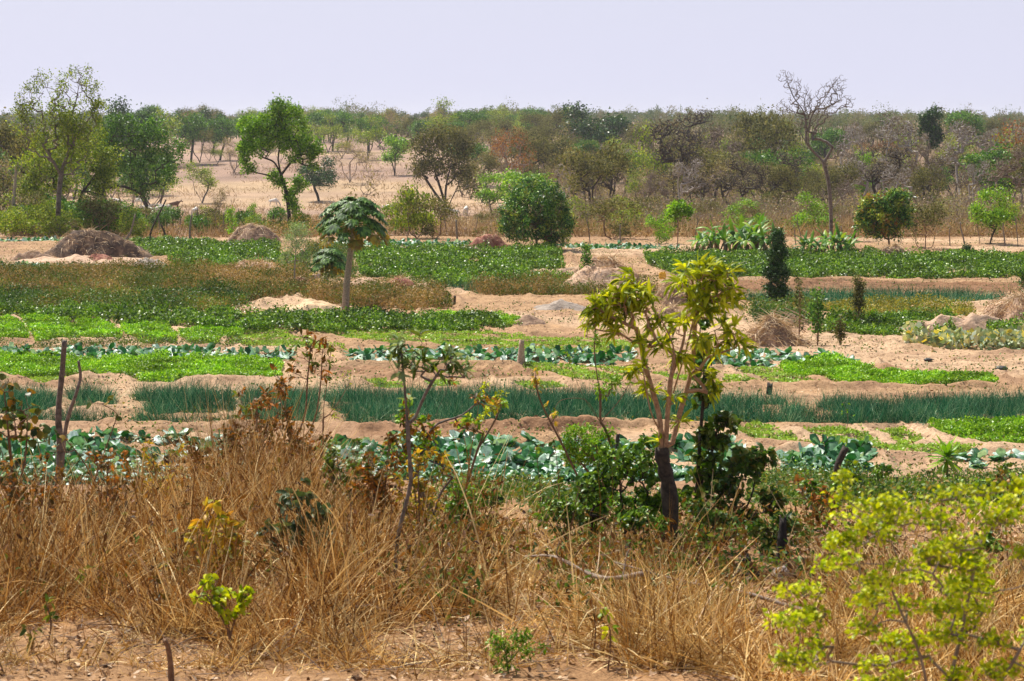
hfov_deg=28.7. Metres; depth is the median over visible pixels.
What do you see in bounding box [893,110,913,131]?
bare tree
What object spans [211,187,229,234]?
twiggy tree
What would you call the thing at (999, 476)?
orange leaf weed
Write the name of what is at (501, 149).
rust brown tree
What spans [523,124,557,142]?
olive green tree
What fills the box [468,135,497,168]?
twiggy tree
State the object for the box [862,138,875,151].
bare tree
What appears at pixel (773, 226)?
banana plant
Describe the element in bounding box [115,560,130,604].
weed stalk
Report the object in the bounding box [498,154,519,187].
bare tree
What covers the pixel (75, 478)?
cabbage
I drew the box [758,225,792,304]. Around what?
dark column shrub
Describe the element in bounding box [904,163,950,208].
olive green tree
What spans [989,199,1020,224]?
yellow green bush
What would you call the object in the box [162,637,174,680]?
stake
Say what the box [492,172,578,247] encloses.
round mango tree
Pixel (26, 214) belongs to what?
dark green bush
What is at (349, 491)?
weed stalk
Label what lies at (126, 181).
green tree
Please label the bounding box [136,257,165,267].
heap
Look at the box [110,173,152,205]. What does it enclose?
twiggy tree
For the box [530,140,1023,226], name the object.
wood undergrowth
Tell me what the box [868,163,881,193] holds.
bare tree
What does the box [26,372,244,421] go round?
onion bed
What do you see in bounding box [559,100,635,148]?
dark green tree
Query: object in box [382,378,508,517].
curved limb shrub
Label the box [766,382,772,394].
tree stump
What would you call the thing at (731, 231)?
banana plant
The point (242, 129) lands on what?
green tree
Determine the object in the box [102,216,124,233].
yellow green bush
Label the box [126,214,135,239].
fence pole
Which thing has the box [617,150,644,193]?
green tree
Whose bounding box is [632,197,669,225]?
dry twig bush
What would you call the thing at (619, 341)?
seedling bed
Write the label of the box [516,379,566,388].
seedling bed
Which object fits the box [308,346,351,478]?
bare fork shrub
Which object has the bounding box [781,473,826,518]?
orange leaf weed
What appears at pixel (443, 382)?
seedling bed
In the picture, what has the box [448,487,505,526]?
green bush
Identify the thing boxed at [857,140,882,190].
bare tree
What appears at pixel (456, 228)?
fence pole
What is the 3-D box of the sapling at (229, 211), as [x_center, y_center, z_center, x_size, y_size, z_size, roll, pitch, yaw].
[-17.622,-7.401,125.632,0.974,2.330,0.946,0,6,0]
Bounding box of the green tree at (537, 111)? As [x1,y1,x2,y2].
[519,106,546,113]
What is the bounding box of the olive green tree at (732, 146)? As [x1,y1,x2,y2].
[719,136,746,153]
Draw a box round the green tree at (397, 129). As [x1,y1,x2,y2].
[388,120,405,136]
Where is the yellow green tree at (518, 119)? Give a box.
[509,113,524,125]
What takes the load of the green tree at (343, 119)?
on the ground at (550, 328)
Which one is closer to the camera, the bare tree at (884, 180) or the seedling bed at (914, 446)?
the seedling bed at (914, 446)
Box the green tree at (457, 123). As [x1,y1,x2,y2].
[443,119,467,137]
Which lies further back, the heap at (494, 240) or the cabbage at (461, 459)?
the heap at (494, 240)
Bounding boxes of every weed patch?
[0,331,268,347]
[307,256,567,286]
[443,466,615,517]
[699,292,745,310]
[743,460,1023,509]
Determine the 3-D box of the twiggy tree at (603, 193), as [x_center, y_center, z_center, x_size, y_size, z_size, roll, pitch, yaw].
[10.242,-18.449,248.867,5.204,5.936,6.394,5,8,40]
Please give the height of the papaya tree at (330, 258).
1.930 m
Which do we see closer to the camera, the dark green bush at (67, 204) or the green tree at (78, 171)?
the dark green bush at (67, 204)
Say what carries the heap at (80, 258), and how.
on the ground at (550, 328)
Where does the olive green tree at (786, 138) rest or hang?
on the ground at (550, 328)
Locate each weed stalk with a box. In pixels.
[19,624,43,652]
[41,594,60,639]
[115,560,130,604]
[146,572,170,617]
[343,483,362,539]
[533,447,545,528]
[548,439,563,498]
[581,590,603,658]
[598,601,619,670]
[841,402,854,429]
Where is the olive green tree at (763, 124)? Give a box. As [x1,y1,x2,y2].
[723,98,807,197]
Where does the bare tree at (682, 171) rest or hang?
on the ground at (550, 328)
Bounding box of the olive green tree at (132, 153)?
[121,144,165,175]
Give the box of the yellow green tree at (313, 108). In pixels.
[303,105,320,135]
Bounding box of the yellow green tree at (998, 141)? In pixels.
[950,125,1023,202]
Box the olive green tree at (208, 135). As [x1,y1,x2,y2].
[183,127,216,162]
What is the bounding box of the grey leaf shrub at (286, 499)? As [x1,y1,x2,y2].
[254,477,335,570]
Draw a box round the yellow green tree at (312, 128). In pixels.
[290,120,317,139]
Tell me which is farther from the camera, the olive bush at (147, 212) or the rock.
the olive bush at (147, 212)
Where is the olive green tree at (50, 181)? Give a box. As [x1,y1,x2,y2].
[34,165,75,199]
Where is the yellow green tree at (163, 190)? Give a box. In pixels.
[135,181,173,206]
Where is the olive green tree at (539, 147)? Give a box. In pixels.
[505,121,560,177]
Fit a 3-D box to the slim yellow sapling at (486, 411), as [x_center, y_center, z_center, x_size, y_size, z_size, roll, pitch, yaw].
[-0.323,1.188,20.049,0.620,1.580,0.239,0,6,0]
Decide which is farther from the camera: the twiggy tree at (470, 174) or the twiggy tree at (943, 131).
the twiggy tree at (943, 131)
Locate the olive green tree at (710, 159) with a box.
[668,136,742,201]
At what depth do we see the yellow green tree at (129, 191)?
251.10 m
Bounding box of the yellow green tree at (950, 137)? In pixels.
[942,127,976,148]
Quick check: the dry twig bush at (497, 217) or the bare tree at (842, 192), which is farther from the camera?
the bare tree at (842, 192)
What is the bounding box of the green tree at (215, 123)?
[202,115,237,160]
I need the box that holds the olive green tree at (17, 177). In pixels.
[2,162,33,205]
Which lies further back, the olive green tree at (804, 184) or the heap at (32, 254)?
the olive green tree at (804, 184)
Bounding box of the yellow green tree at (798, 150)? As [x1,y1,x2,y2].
[781,137,823,207]
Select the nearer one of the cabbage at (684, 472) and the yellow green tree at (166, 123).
the cabbage at (684, 472)
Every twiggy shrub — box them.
[0,453,65,549]
[84,448,137,534]
[139,440,186,503]
[180,423,241,497]
[209,418,263,479]
[239,394,291,473]
[259,377,333,480]
[321,437,383,512]
[348,431,404,527]
[389,446,453,544]
[443,477,482,542]
[532,475,592,550]
[795,484,842,538]
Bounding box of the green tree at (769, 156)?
[740,147,816,186]
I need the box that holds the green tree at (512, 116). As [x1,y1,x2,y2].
[505,114,518,122]
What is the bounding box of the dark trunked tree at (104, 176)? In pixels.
[11,126,123,229]
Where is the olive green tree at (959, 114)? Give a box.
[943,107,976,137]
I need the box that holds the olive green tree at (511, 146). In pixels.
[498,131,532,164]
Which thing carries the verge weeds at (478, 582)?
on the ground at (550, 328)
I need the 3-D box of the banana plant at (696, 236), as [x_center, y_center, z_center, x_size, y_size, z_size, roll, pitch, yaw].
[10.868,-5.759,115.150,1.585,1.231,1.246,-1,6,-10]
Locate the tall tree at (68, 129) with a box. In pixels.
[5,62,110,236]
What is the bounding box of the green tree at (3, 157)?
[0,147,22,209]
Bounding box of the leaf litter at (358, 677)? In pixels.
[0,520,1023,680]
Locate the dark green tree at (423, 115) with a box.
[407,112,428,121]
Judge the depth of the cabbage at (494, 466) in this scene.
41.97 m
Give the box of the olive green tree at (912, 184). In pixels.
[891,165,922,203]
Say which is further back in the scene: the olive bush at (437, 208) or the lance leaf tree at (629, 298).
the olive bush at (437, 208)
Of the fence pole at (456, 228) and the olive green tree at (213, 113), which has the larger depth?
the olive green tree at (213, 113)
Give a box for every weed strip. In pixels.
[0,253,316,302]
[0,273,250,312]
[297,271,461,310]
[457,268,662,295]
[745,290,824,325]
[790,290,976,316]
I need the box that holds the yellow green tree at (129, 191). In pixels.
[125,173,182,203]
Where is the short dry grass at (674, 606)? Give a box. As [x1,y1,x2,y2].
[0,461,1023,680]
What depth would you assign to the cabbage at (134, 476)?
38.27 m
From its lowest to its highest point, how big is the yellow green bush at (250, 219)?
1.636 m
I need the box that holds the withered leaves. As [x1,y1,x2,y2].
[0,434,1023,613]
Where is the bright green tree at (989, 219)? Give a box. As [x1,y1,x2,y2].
[966,183,1020,243]
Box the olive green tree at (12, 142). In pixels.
[0,107,48,209]
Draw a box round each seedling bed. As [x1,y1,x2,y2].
[26,374,65,382]
[226,327,346,349]
[325,328,487,347]
[366,377,402,387]
[426,378,460,385]
[427,329,608,352]
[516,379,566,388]
[523,361,620,381]
[539,336,656,351]
[579,364,687,380]
[724,373,761,381]
[737,365,819,381]
[738,420,797,440]
[795,436,976,453]
[803,424,880,442]
[874,425,925,444]
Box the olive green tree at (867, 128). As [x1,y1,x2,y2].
[862,119,884,144]
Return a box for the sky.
[0,0,1023,116]
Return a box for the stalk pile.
[770,308,812,332]
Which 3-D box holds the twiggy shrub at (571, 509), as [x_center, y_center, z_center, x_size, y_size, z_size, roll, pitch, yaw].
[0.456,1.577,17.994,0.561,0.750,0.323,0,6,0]
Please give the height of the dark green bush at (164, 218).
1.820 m
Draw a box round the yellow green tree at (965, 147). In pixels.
[935,132,979,181]
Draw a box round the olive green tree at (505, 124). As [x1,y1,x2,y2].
[492,113,527,138]
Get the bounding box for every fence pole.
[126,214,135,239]
[149,199,166,238]
[189,214,192,238]
[455,219,457,238]
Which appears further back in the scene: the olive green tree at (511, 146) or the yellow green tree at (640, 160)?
the olive green tree at (511, 146)
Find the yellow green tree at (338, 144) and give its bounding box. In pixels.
[333,134,351,158]
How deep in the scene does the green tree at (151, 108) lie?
509.57 m
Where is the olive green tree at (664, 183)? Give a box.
[643,167,682,200]
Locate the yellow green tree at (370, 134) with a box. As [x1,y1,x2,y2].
[349,114,387,158]
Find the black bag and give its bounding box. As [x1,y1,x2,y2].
[995,365,1007,369]
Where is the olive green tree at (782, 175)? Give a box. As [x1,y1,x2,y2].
[758,158,810,217]
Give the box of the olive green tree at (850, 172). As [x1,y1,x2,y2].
[806,155,864,205]
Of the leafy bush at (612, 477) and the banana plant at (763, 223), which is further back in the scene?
the banana plant at (763, 223)
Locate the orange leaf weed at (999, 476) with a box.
[990,467,1021,498]
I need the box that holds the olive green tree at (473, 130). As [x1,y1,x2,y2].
[447,122,484,141]
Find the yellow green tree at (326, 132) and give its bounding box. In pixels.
[313,111,344,152]
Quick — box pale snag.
[1,156,26,234]
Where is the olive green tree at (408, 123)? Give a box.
[398,117,421,144]
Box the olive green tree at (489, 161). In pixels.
[460,150,501,201]
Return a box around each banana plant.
[685,231,709,249]
[686,230,719,248]
[696,218,729,248]
[699,226,718,248]
[705,223,740,252]
[711,217,756,252]
[725,225,760,250]
[728,213,771,248]
[738,212,768,250]
[743,217,771,251]
[745,225,784,250]
[764,221,786,247]
[790,231,813,250]
[793,229,825,250]
[811,236,833,252]
[815,226,835,252]
[817,229,850,250]
[826,222,854,249]
[842,230,859,249]
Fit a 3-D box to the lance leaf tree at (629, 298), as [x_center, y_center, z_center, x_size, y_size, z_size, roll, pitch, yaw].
[1.383,0.563,17.810,1.651,2.759,0.521,0,6,0]
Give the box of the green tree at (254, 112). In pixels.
[244,111,267,123]
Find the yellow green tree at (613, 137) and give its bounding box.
[602,134,644,184]
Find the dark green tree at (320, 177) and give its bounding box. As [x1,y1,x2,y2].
[294,155,339,200]
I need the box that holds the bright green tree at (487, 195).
[472,170,509,209]
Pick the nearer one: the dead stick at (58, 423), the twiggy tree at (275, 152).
the dead stick at (58, 423)
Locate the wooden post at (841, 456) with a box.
[834,445,848,484]
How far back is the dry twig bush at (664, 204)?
179.77 m
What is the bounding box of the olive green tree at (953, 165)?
[937,145,976,196]
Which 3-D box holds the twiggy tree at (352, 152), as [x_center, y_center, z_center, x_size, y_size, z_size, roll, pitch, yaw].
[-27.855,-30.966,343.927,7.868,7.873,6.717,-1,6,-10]
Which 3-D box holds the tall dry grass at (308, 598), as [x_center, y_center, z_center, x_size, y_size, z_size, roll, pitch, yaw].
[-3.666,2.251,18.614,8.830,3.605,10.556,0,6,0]
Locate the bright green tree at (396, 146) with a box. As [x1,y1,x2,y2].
[377,133,410,175]
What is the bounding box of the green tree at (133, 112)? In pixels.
[124,110,145,115]
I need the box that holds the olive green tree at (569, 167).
[549,152,593,194]
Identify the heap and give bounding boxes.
[9,247,57,260]
[17,254,142,263]
[41,225,158,257]
[87,248,111,260]
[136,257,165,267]
[220,221,281,241]
[233,255,278,269]
[285,298,338,313]
[291,270,318,283]
[309,273,323,278]
[339,276,404,286]
[384,271,416,285]
[469,229,511,248]
[507,315,545,326]
[533,299,585,310]
[555,261,652,294]
[567,249,646,278]
[643,300,690,319]
[647,269,695,305]
[728,303,814,347]
[876,240,918,255]
[882,311,1023,334]
[974,279,1023,320]
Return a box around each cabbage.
[3,454,22,469]
[17,472,43,483]
[22,473,40,484]
[24,459,40,470]
[29,462,53,469]
[34,468,51,481]
[45,474,67,484]
[64,457,79,466]
[66,473,85,484]
[73,467,87,473]
[75,463,96,468]
[87,464,96,471]
[88,473,103,484]
[115,462,133,468]
[126,472,144,484]
[343,457,362,463]
[372,461,385,467]
[399,468,423,479]
[419,470,429,478]
[424,470,441,481]
[447,455,466,465]
[462,464,473,469]
[474,462,489,468]
[476,467,490,480]
[484,470,502,480]
[485,464,501,472]
[497,461,518,466]
[500,469,518,479]
[502,462,518,469]
[510,453,529,469]
[515,471,531,479]
[525,460,540,468]
[530,470,542,480]
[530,473,552,481]
[534,467,551,473]
[535,463,551,468]
[543,460,563,467]
[546,472,565,483]
[560,467,572,475]
[561,472,571,482]
[569,470,578,480]
[574,468,594,482]
[673,468,691,480]
[674,470,684,480]
[787,463,802,470]
[789,460,806,466]
[795,455,813,464]
[807,460,821,467]
[859,461,873,471]
[968,457,987,468]
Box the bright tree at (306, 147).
[232,92,328,227]
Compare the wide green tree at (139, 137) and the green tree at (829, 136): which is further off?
the green tree at (829, 136)
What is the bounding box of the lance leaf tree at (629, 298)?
[577,252,759,548]
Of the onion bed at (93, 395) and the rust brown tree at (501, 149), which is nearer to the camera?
the onion bed at (93, 395)
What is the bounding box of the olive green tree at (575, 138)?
[571,134,599,154]
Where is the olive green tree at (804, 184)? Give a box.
[774,161,821,210]
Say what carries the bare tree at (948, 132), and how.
on the ground at (550, 328)
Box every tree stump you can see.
[517,339,525,363]
[615,433,619,448]
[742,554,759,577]
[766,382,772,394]
[775,515,790,565]
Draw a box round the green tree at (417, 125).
[407,118,436,145]
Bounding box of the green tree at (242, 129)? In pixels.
[230,116,262,152]
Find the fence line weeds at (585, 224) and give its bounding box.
[0,211,1023,237]
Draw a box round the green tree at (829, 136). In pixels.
[806,126,849,167]
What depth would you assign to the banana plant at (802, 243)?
109.67 m
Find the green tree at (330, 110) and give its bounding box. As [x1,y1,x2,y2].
[323,108,346,117]
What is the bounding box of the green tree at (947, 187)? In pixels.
[932,163,955,199]
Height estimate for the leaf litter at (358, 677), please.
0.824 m
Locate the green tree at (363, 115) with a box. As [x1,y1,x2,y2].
[345,111,365,118]
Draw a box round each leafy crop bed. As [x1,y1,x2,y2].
[0,297,240,327]
[124,234,281,255]
[167,248,310,269]
[234,302,504,334]
[353,240,565,279]
[432,266,573,287]
[642,243,1023,277]
[787,259,1023,278]
[821,303,962,335]
[986,312,1023,330]
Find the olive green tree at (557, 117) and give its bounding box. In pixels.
[540,106,573,139]
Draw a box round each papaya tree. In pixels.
[309,247,346,282]
[315,196,389,311]
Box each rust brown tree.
[487,125,536,187]
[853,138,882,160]
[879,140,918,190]
[992,118,1023,206]
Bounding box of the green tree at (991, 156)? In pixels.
[956,143,1023,202]
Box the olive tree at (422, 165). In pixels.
[399,118,483,212]
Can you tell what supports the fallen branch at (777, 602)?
on the ground at (550, 328)
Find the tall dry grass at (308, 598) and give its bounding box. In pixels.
[0,374,604,670]
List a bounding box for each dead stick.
[54,338,66,504]
[63,360,81,473]
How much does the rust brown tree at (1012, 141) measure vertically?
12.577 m
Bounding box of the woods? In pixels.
[0,95,1023,150]
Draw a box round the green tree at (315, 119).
[306,111,329,127]
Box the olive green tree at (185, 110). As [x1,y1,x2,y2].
[180,103,210,118]
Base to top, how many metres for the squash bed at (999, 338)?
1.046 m
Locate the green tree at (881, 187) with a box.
[870,164,888,191]
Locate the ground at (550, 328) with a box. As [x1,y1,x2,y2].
[0,120,1023,680]
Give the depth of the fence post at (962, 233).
120.69 m
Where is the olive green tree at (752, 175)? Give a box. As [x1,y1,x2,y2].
[733,157,796,208]
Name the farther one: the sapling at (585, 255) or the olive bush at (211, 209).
the olive bush at (211, 209)
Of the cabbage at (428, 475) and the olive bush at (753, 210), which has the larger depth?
the olive bush at (753, 210)
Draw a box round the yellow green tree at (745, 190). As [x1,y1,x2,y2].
[719,171,756,197]
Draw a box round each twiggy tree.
[0,155,24,209]
[40,167,78,196]
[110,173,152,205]
[180,107,201,142]
[198,142,218,160]
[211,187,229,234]
[218,137,245,172]
[225,150,239,170]
[269,141,284,162]
[291,154,312,169]
[330,138,371,181]
[357,150,381,170]
[376,107,401,145]
[376,113,396,150]
[394,110,409,126]
[394,181,416,237]
[410,111,440,142]
[428,107,453,128]
[453,160,484,197]
[459,149,506,189]
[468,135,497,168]
[541,161,574,192]
[551,143,613,197]
[558,122,588,140]
[579,142,600,161]
[581,181,615,208]
[599,151,635,201]
[621,132,658,149]
[627,164,689,201]
[631,118,656,148]
[692,155,742,207]
[712,182,754,204]
[811,156,838,173]
[831,152,853,171]
[839,142,881,189]
[902,117,929,150]
[924,119,948,150]
[931,138,951,156]
[954,168,1007,202]
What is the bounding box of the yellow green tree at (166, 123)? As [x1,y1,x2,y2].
[152,105,183,151]
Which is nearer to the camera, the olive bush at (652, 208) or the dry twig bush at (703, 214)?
the dry twig bush at (703, 214)
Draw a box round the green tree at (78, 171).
[56,157,91,203]
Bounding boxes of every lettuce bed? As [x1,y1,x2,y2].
[0,313,29,337]
[0,348,105,377]
[18,309,79,341]
[74,316,122,337]
[101,348,284,379]
[120,319,178,343]
[134,363,180,381]
[177,324,220,343]
[196,316,244,338]
[433,308,522,326]
[778,351,998,384]
[927,415,1023,442]
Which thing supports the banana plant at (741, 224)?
on the ground at (550, 328)
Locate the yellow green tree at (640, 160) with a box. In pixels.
[625,119,677,196]
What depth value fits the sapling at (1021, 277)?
86.18 m
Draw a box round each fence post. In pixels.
[584,211,589,242]
[619,224,620,241]
[960,222,964,243]
[1002,223,1005,245]
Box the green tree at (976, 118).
[943,108,986,138]
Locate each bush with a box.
[0,187,49,208]
[0,203,36,236]
[5,203,32,233]
[5,203,44,234]
[22,197,67,236]
[23,203,71,237]
[26,191,62,203]
[34,196,66,222]
[39,196,77,232]
[62,209,91,231]
[67,198,126,233]
[74,193,113,204]
[76,194,129,230]
[82,199,126,227]
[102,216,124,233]
[103,198,141,233]
[115,206,151,237]
[127,210,150,230]
[138,222,149,235]
[139,205,156,223]
[144,211,172,233]
[148,204,184,227]
[174,211,188,227]
[182,214,211,235]
[192,206,224,228]
[194,205,213,215]
[204,213,225,229]
[208,212,229,228]
[231,209,261,224]
[242,213,272,226]
[247,203,257,214]
[264,205,286,225]
[288,210,311,223]
[290,221,311,233]
[304,235,356,276]
[333,164,381,225]
[379,197,417,234]
[387,180,439,237]
[406,193,462,239]
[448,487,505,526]
[474,212,494,225]
[478,207,498,225]
[487,207,506,224]
[556,422,617,522]
[558,433,661,539]
[566,195,589,222]
[568,188,604,226]
[569,201,591,215]
[572,495,609,546]
[578,193,649,238]
[598,194,645,227]
[603,188,643,218]
[617,506,670,559]
[631,195,665,215]
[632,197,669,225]
[643,202,665,216]
[644,207,676,243]
[647,194,685,214]
[678,498,737,551]
[685,442,787,534]
[689,197,724,218]
[691,196,714,226]
[718,195,777,227]
[738,204,765,219]
[744,508,802,558]
[746,193,773,216]
[762,460,1023,680]
[772,200,796,224]
[784,191,841,234]
[796,477,848,510]
[808,202,841,220]
[843,459,894,497]
[845,189,857,211]
[847,189,865,214]
[903,198,954,248]
[917,190,954,220]
[929,530,1006,573]
[935,193,979,229]
[940,188,964,217]
[940,197,965,214]
[965,462,1014,502]
[982,196,1023,221]
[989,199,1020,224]
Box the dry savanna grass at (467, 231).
[0,162,1023,237]
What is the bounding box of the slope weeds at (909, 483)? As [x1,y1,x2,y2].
[746,444,1023,524]
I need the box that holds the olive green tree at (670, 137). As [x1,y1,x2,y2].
[657,128,707,149]
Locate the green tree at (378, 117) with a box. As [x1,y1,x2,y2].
[370,111,393,148]
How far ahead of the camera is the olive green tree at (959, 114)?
424.58 m
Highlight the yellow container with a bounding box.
[659,272,665,278]
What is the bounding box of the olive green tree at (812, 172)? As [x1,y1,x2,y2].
[797,165,843,200]
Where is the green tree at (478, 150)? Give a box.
[441,141,490,184]
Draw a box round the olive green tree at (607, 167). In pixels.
[548,133,643,206]
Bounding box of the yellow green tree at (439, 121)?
[420,96,462,132]
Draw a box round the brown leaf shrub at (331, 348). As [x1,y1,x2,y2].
[232,326,335,444]
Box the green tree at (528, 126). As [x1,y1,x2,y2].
[519,120,540,131]
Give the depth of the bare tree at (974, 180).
205.23 m
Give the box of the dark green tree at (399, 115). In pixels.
[389,110,406,122]
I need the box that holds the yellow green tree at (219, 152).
[210,142,224,163]
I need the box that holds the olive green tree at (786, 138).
[780,131,802,153]
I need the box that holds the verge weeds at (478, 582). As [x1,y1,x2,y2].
[0,476,1023,625]
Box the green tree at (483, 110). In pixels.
[479,107,498,129]
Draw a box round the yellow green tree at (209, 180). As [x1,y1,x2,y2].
[181,160,219,202]
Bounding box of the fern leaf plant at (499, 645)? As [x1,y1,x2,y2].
[485,625,550,674]
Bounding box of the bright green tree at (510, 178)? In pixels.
[495,166,560,204]
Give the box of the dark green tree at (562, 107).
[559,102,585,123]
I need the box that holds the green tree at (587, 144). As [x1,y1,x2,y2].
[573,138,599,152]
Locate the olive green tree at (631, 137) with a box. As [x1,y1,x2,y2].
[621,121,657,154]
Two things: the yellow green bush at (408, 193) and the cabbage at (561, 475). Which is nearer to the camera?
the cabbage at (561, 475)
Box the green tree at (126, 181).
[114,150,178,214]
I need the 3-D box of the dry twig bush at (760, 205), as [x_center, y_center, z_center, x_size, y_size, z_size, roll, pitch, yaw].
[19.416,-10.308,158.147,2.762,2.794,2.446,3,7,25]
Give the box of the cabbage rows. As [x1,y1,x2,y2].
[0,235,1023,467]
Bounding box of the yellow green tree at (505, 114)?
[493,108,524,140]
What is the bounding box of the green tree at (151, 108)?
[139,104,161,115]
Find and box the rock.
[771,566,790,582]
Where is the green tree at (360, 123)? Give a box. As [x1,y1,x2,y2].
[351,116,388,152]
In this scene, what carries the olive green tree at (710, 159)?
on the ground at (550, 328)
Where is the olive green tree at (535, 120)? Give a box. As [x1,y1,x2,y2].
[516,108,558,136]
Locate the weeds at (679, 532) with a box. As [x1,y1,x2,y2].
[421,470,813,585]
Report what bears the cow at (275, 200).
on the ground at (550, 328)
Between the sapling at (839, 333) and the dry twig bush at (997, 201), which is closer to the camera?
the sapling at (839, 333)
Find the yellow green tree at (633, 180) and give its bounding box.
[624,170,646,198]
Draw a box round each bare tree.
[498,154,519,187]
[546,162,582,201]
[574,174,594,201]
[588,148,625,201]
[613,127,630,147]
[618,145,640,188]
[636,170,671,204]
[642,106,705,199]
[654,148,689,204]
[663,155,709,198]
[669,98,725,197]
[679,163,716,210]
[691,161,717,203]
[695,120,744,203]
[712,156,753,204]
[730,121,748,136]
[732,162,773,205]
[764,136,786,157]
[767,144,805,211]
[774,70,855,236]
[831,170,859,204]
[832,179,855,205]
[833,121,867,196]
[837,155,868,202]
[842,149,872,199]
[845,120,862,152]
[851,124,868,153]
[857,135,917,193]
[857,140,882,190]
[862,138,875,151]
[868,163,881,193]
[869,110,925,188]
[871,159,903,191]
[873,132,895,148]
[876,150,906,192]
[876,162,916,198]
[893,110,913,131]
[902,140,954,206]
[908,153,950,199]
[917,121,928,142]
[935,112,993,208]
[943,126,956,136]
[946,168,962,196]
[951,160,979,204]
[961,157,993,203]
[979,127,1002,151]
[983,142,1023,211]
[995,115,1016,134]
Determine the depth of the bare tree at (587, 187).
239.91 m
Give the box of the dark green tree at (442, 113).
[433,106,450,129]
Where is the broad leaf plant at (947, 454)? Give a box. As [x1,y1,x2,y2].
[926,433,965,475]
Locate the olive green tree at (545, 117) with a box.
[530,112,553,124]
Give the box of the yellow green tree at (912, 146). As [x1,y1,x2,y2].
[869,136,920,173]
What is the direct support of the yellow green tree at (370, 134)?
on the ground at (550, 328)
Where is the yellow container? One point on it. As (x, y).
(663, 274)
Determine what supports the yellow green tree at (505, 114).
on the ground at (550, 328)
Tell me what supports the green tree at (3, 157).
on the ground at (550, 328)
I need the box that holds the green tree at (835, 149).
[825,143,847,158]
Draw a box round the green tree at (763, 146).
[741,134,787,167]
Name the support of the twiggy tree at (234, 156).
on the ground at (550, 328)
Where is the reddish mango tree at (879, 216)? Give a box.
[851,181,918,245]
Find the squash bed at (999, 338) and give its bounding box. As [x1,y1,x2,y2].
[900,321,1023,350]
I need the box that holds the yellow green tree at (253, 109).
[242,105,257,138]
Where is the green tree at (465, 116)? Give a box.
[455,108,491,140]
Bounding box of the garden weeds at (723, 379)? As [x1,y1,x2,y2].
[0,235,1023,474]
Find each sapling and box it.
[224,205,238,233]
[276,220,315,278]
[384,328,476,595]
[450,381,510,489]
[530,366,586,504]
[551,321,633,504]
[579,241,594,268]
[664,199,695,247]
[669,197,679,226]
[677,317,743,526]
[793,276,806,334]
[805,283,829,344]
[831,315,850,344]
[849,273,867,321]
[961,241,974,252]
[1016,267,1023,291]
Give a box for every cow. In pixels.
[169,200,182,207]
[268,198,280,205]
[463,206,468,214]
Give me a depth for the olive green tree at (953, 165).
300.92 m
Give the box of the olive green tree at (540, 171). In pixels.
[524,164,555,178]
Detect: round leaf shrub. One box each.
[0,373,51,512]
[49,395,138,492]
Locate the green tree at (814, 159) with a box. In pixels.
[805,150,832,167]
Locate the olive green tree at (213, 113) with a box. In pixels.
[209,107,224,118]
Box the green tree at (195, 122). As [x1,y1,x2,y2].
[169,111,208,162]
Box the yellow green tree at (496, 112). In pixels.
[485,105,513,130]
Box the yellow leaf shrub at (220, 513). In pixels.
[159,497,250,585]
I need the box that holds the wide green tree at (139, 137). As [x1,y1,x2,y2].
[73,103,192,201]
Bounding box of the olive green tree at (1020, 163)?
[1002,139,1023,195]
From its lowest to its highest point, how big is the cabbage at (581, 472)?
0.455 m
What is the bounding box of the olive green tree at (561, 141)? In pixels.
[527,126,581,182]
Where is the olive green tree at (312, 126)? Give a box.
[308,119,317,133]
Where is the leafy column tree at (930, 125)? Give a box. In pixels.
[913,103,946,199]
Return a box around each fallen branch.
[121,613,167,635]
[388,562,479,590]
[524,541,646,580]
[615,560,802,610]
[707,608,780,632]
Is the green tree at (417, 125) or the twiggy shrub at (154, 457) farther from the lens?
the green tree at (417, 125)
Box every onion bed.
[0,377,67,413]
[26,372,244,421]
[56,374,126,406]
[230,374,328,421]
[318,372,634,423]
[447,275,591,294]
[617,381,1023,423]
[741,280,1008,306]
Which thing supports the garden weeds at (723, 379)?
on the ground at (550, 328)
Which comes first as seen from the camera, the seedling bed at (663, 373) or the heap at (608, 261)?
the seedling bed at (663, 373)
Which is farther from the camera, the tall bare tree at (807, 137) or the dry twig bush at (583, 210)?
the dry twig bush at (583, 210)
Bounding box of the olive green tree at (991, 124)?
[984,117,1005,149]
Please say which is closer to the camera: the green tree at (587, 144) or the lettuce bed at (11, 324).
the lettuce bed at (11, 324)
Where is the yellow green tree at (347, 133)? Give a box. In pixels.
[337,123,357,140]
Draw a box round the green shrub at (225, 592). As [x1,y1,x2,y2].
[189,573,254,650]
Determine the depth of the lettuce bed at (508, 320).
73.97 m
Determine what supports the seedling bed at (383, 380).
on the ground at (550, 328)
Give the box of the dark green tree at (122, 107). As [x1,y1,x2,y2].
[94,94,165,146]
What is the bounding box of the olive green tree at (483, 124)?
[469,114,497,143]
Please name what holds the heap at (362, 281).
on the ground at (550, 328)
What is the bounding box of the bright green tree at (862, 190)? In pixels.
[852,148,873,199]
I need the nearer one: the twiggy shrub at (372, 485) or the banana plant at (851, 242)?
the twiggy shrub at (372, 485)
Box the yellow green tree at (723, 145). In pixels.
[716,137,747,164]
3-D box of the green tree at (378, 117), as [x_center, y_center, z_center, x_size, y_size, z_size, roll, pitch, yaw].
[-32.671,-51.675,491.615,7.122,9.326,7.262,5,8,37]
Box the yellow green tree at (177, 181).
[149,163,182,203]
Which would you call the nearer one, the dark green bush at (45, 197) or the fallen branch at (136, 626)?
the fallen branch at (136, 626)
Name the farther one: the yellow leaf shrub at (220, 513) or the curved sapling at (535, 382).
the curved sapling at (535, 382)
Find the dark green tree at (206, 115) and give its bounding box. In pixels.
[197,106,234,148]
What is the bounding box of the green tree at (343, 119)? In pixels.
[308,108,355,150]

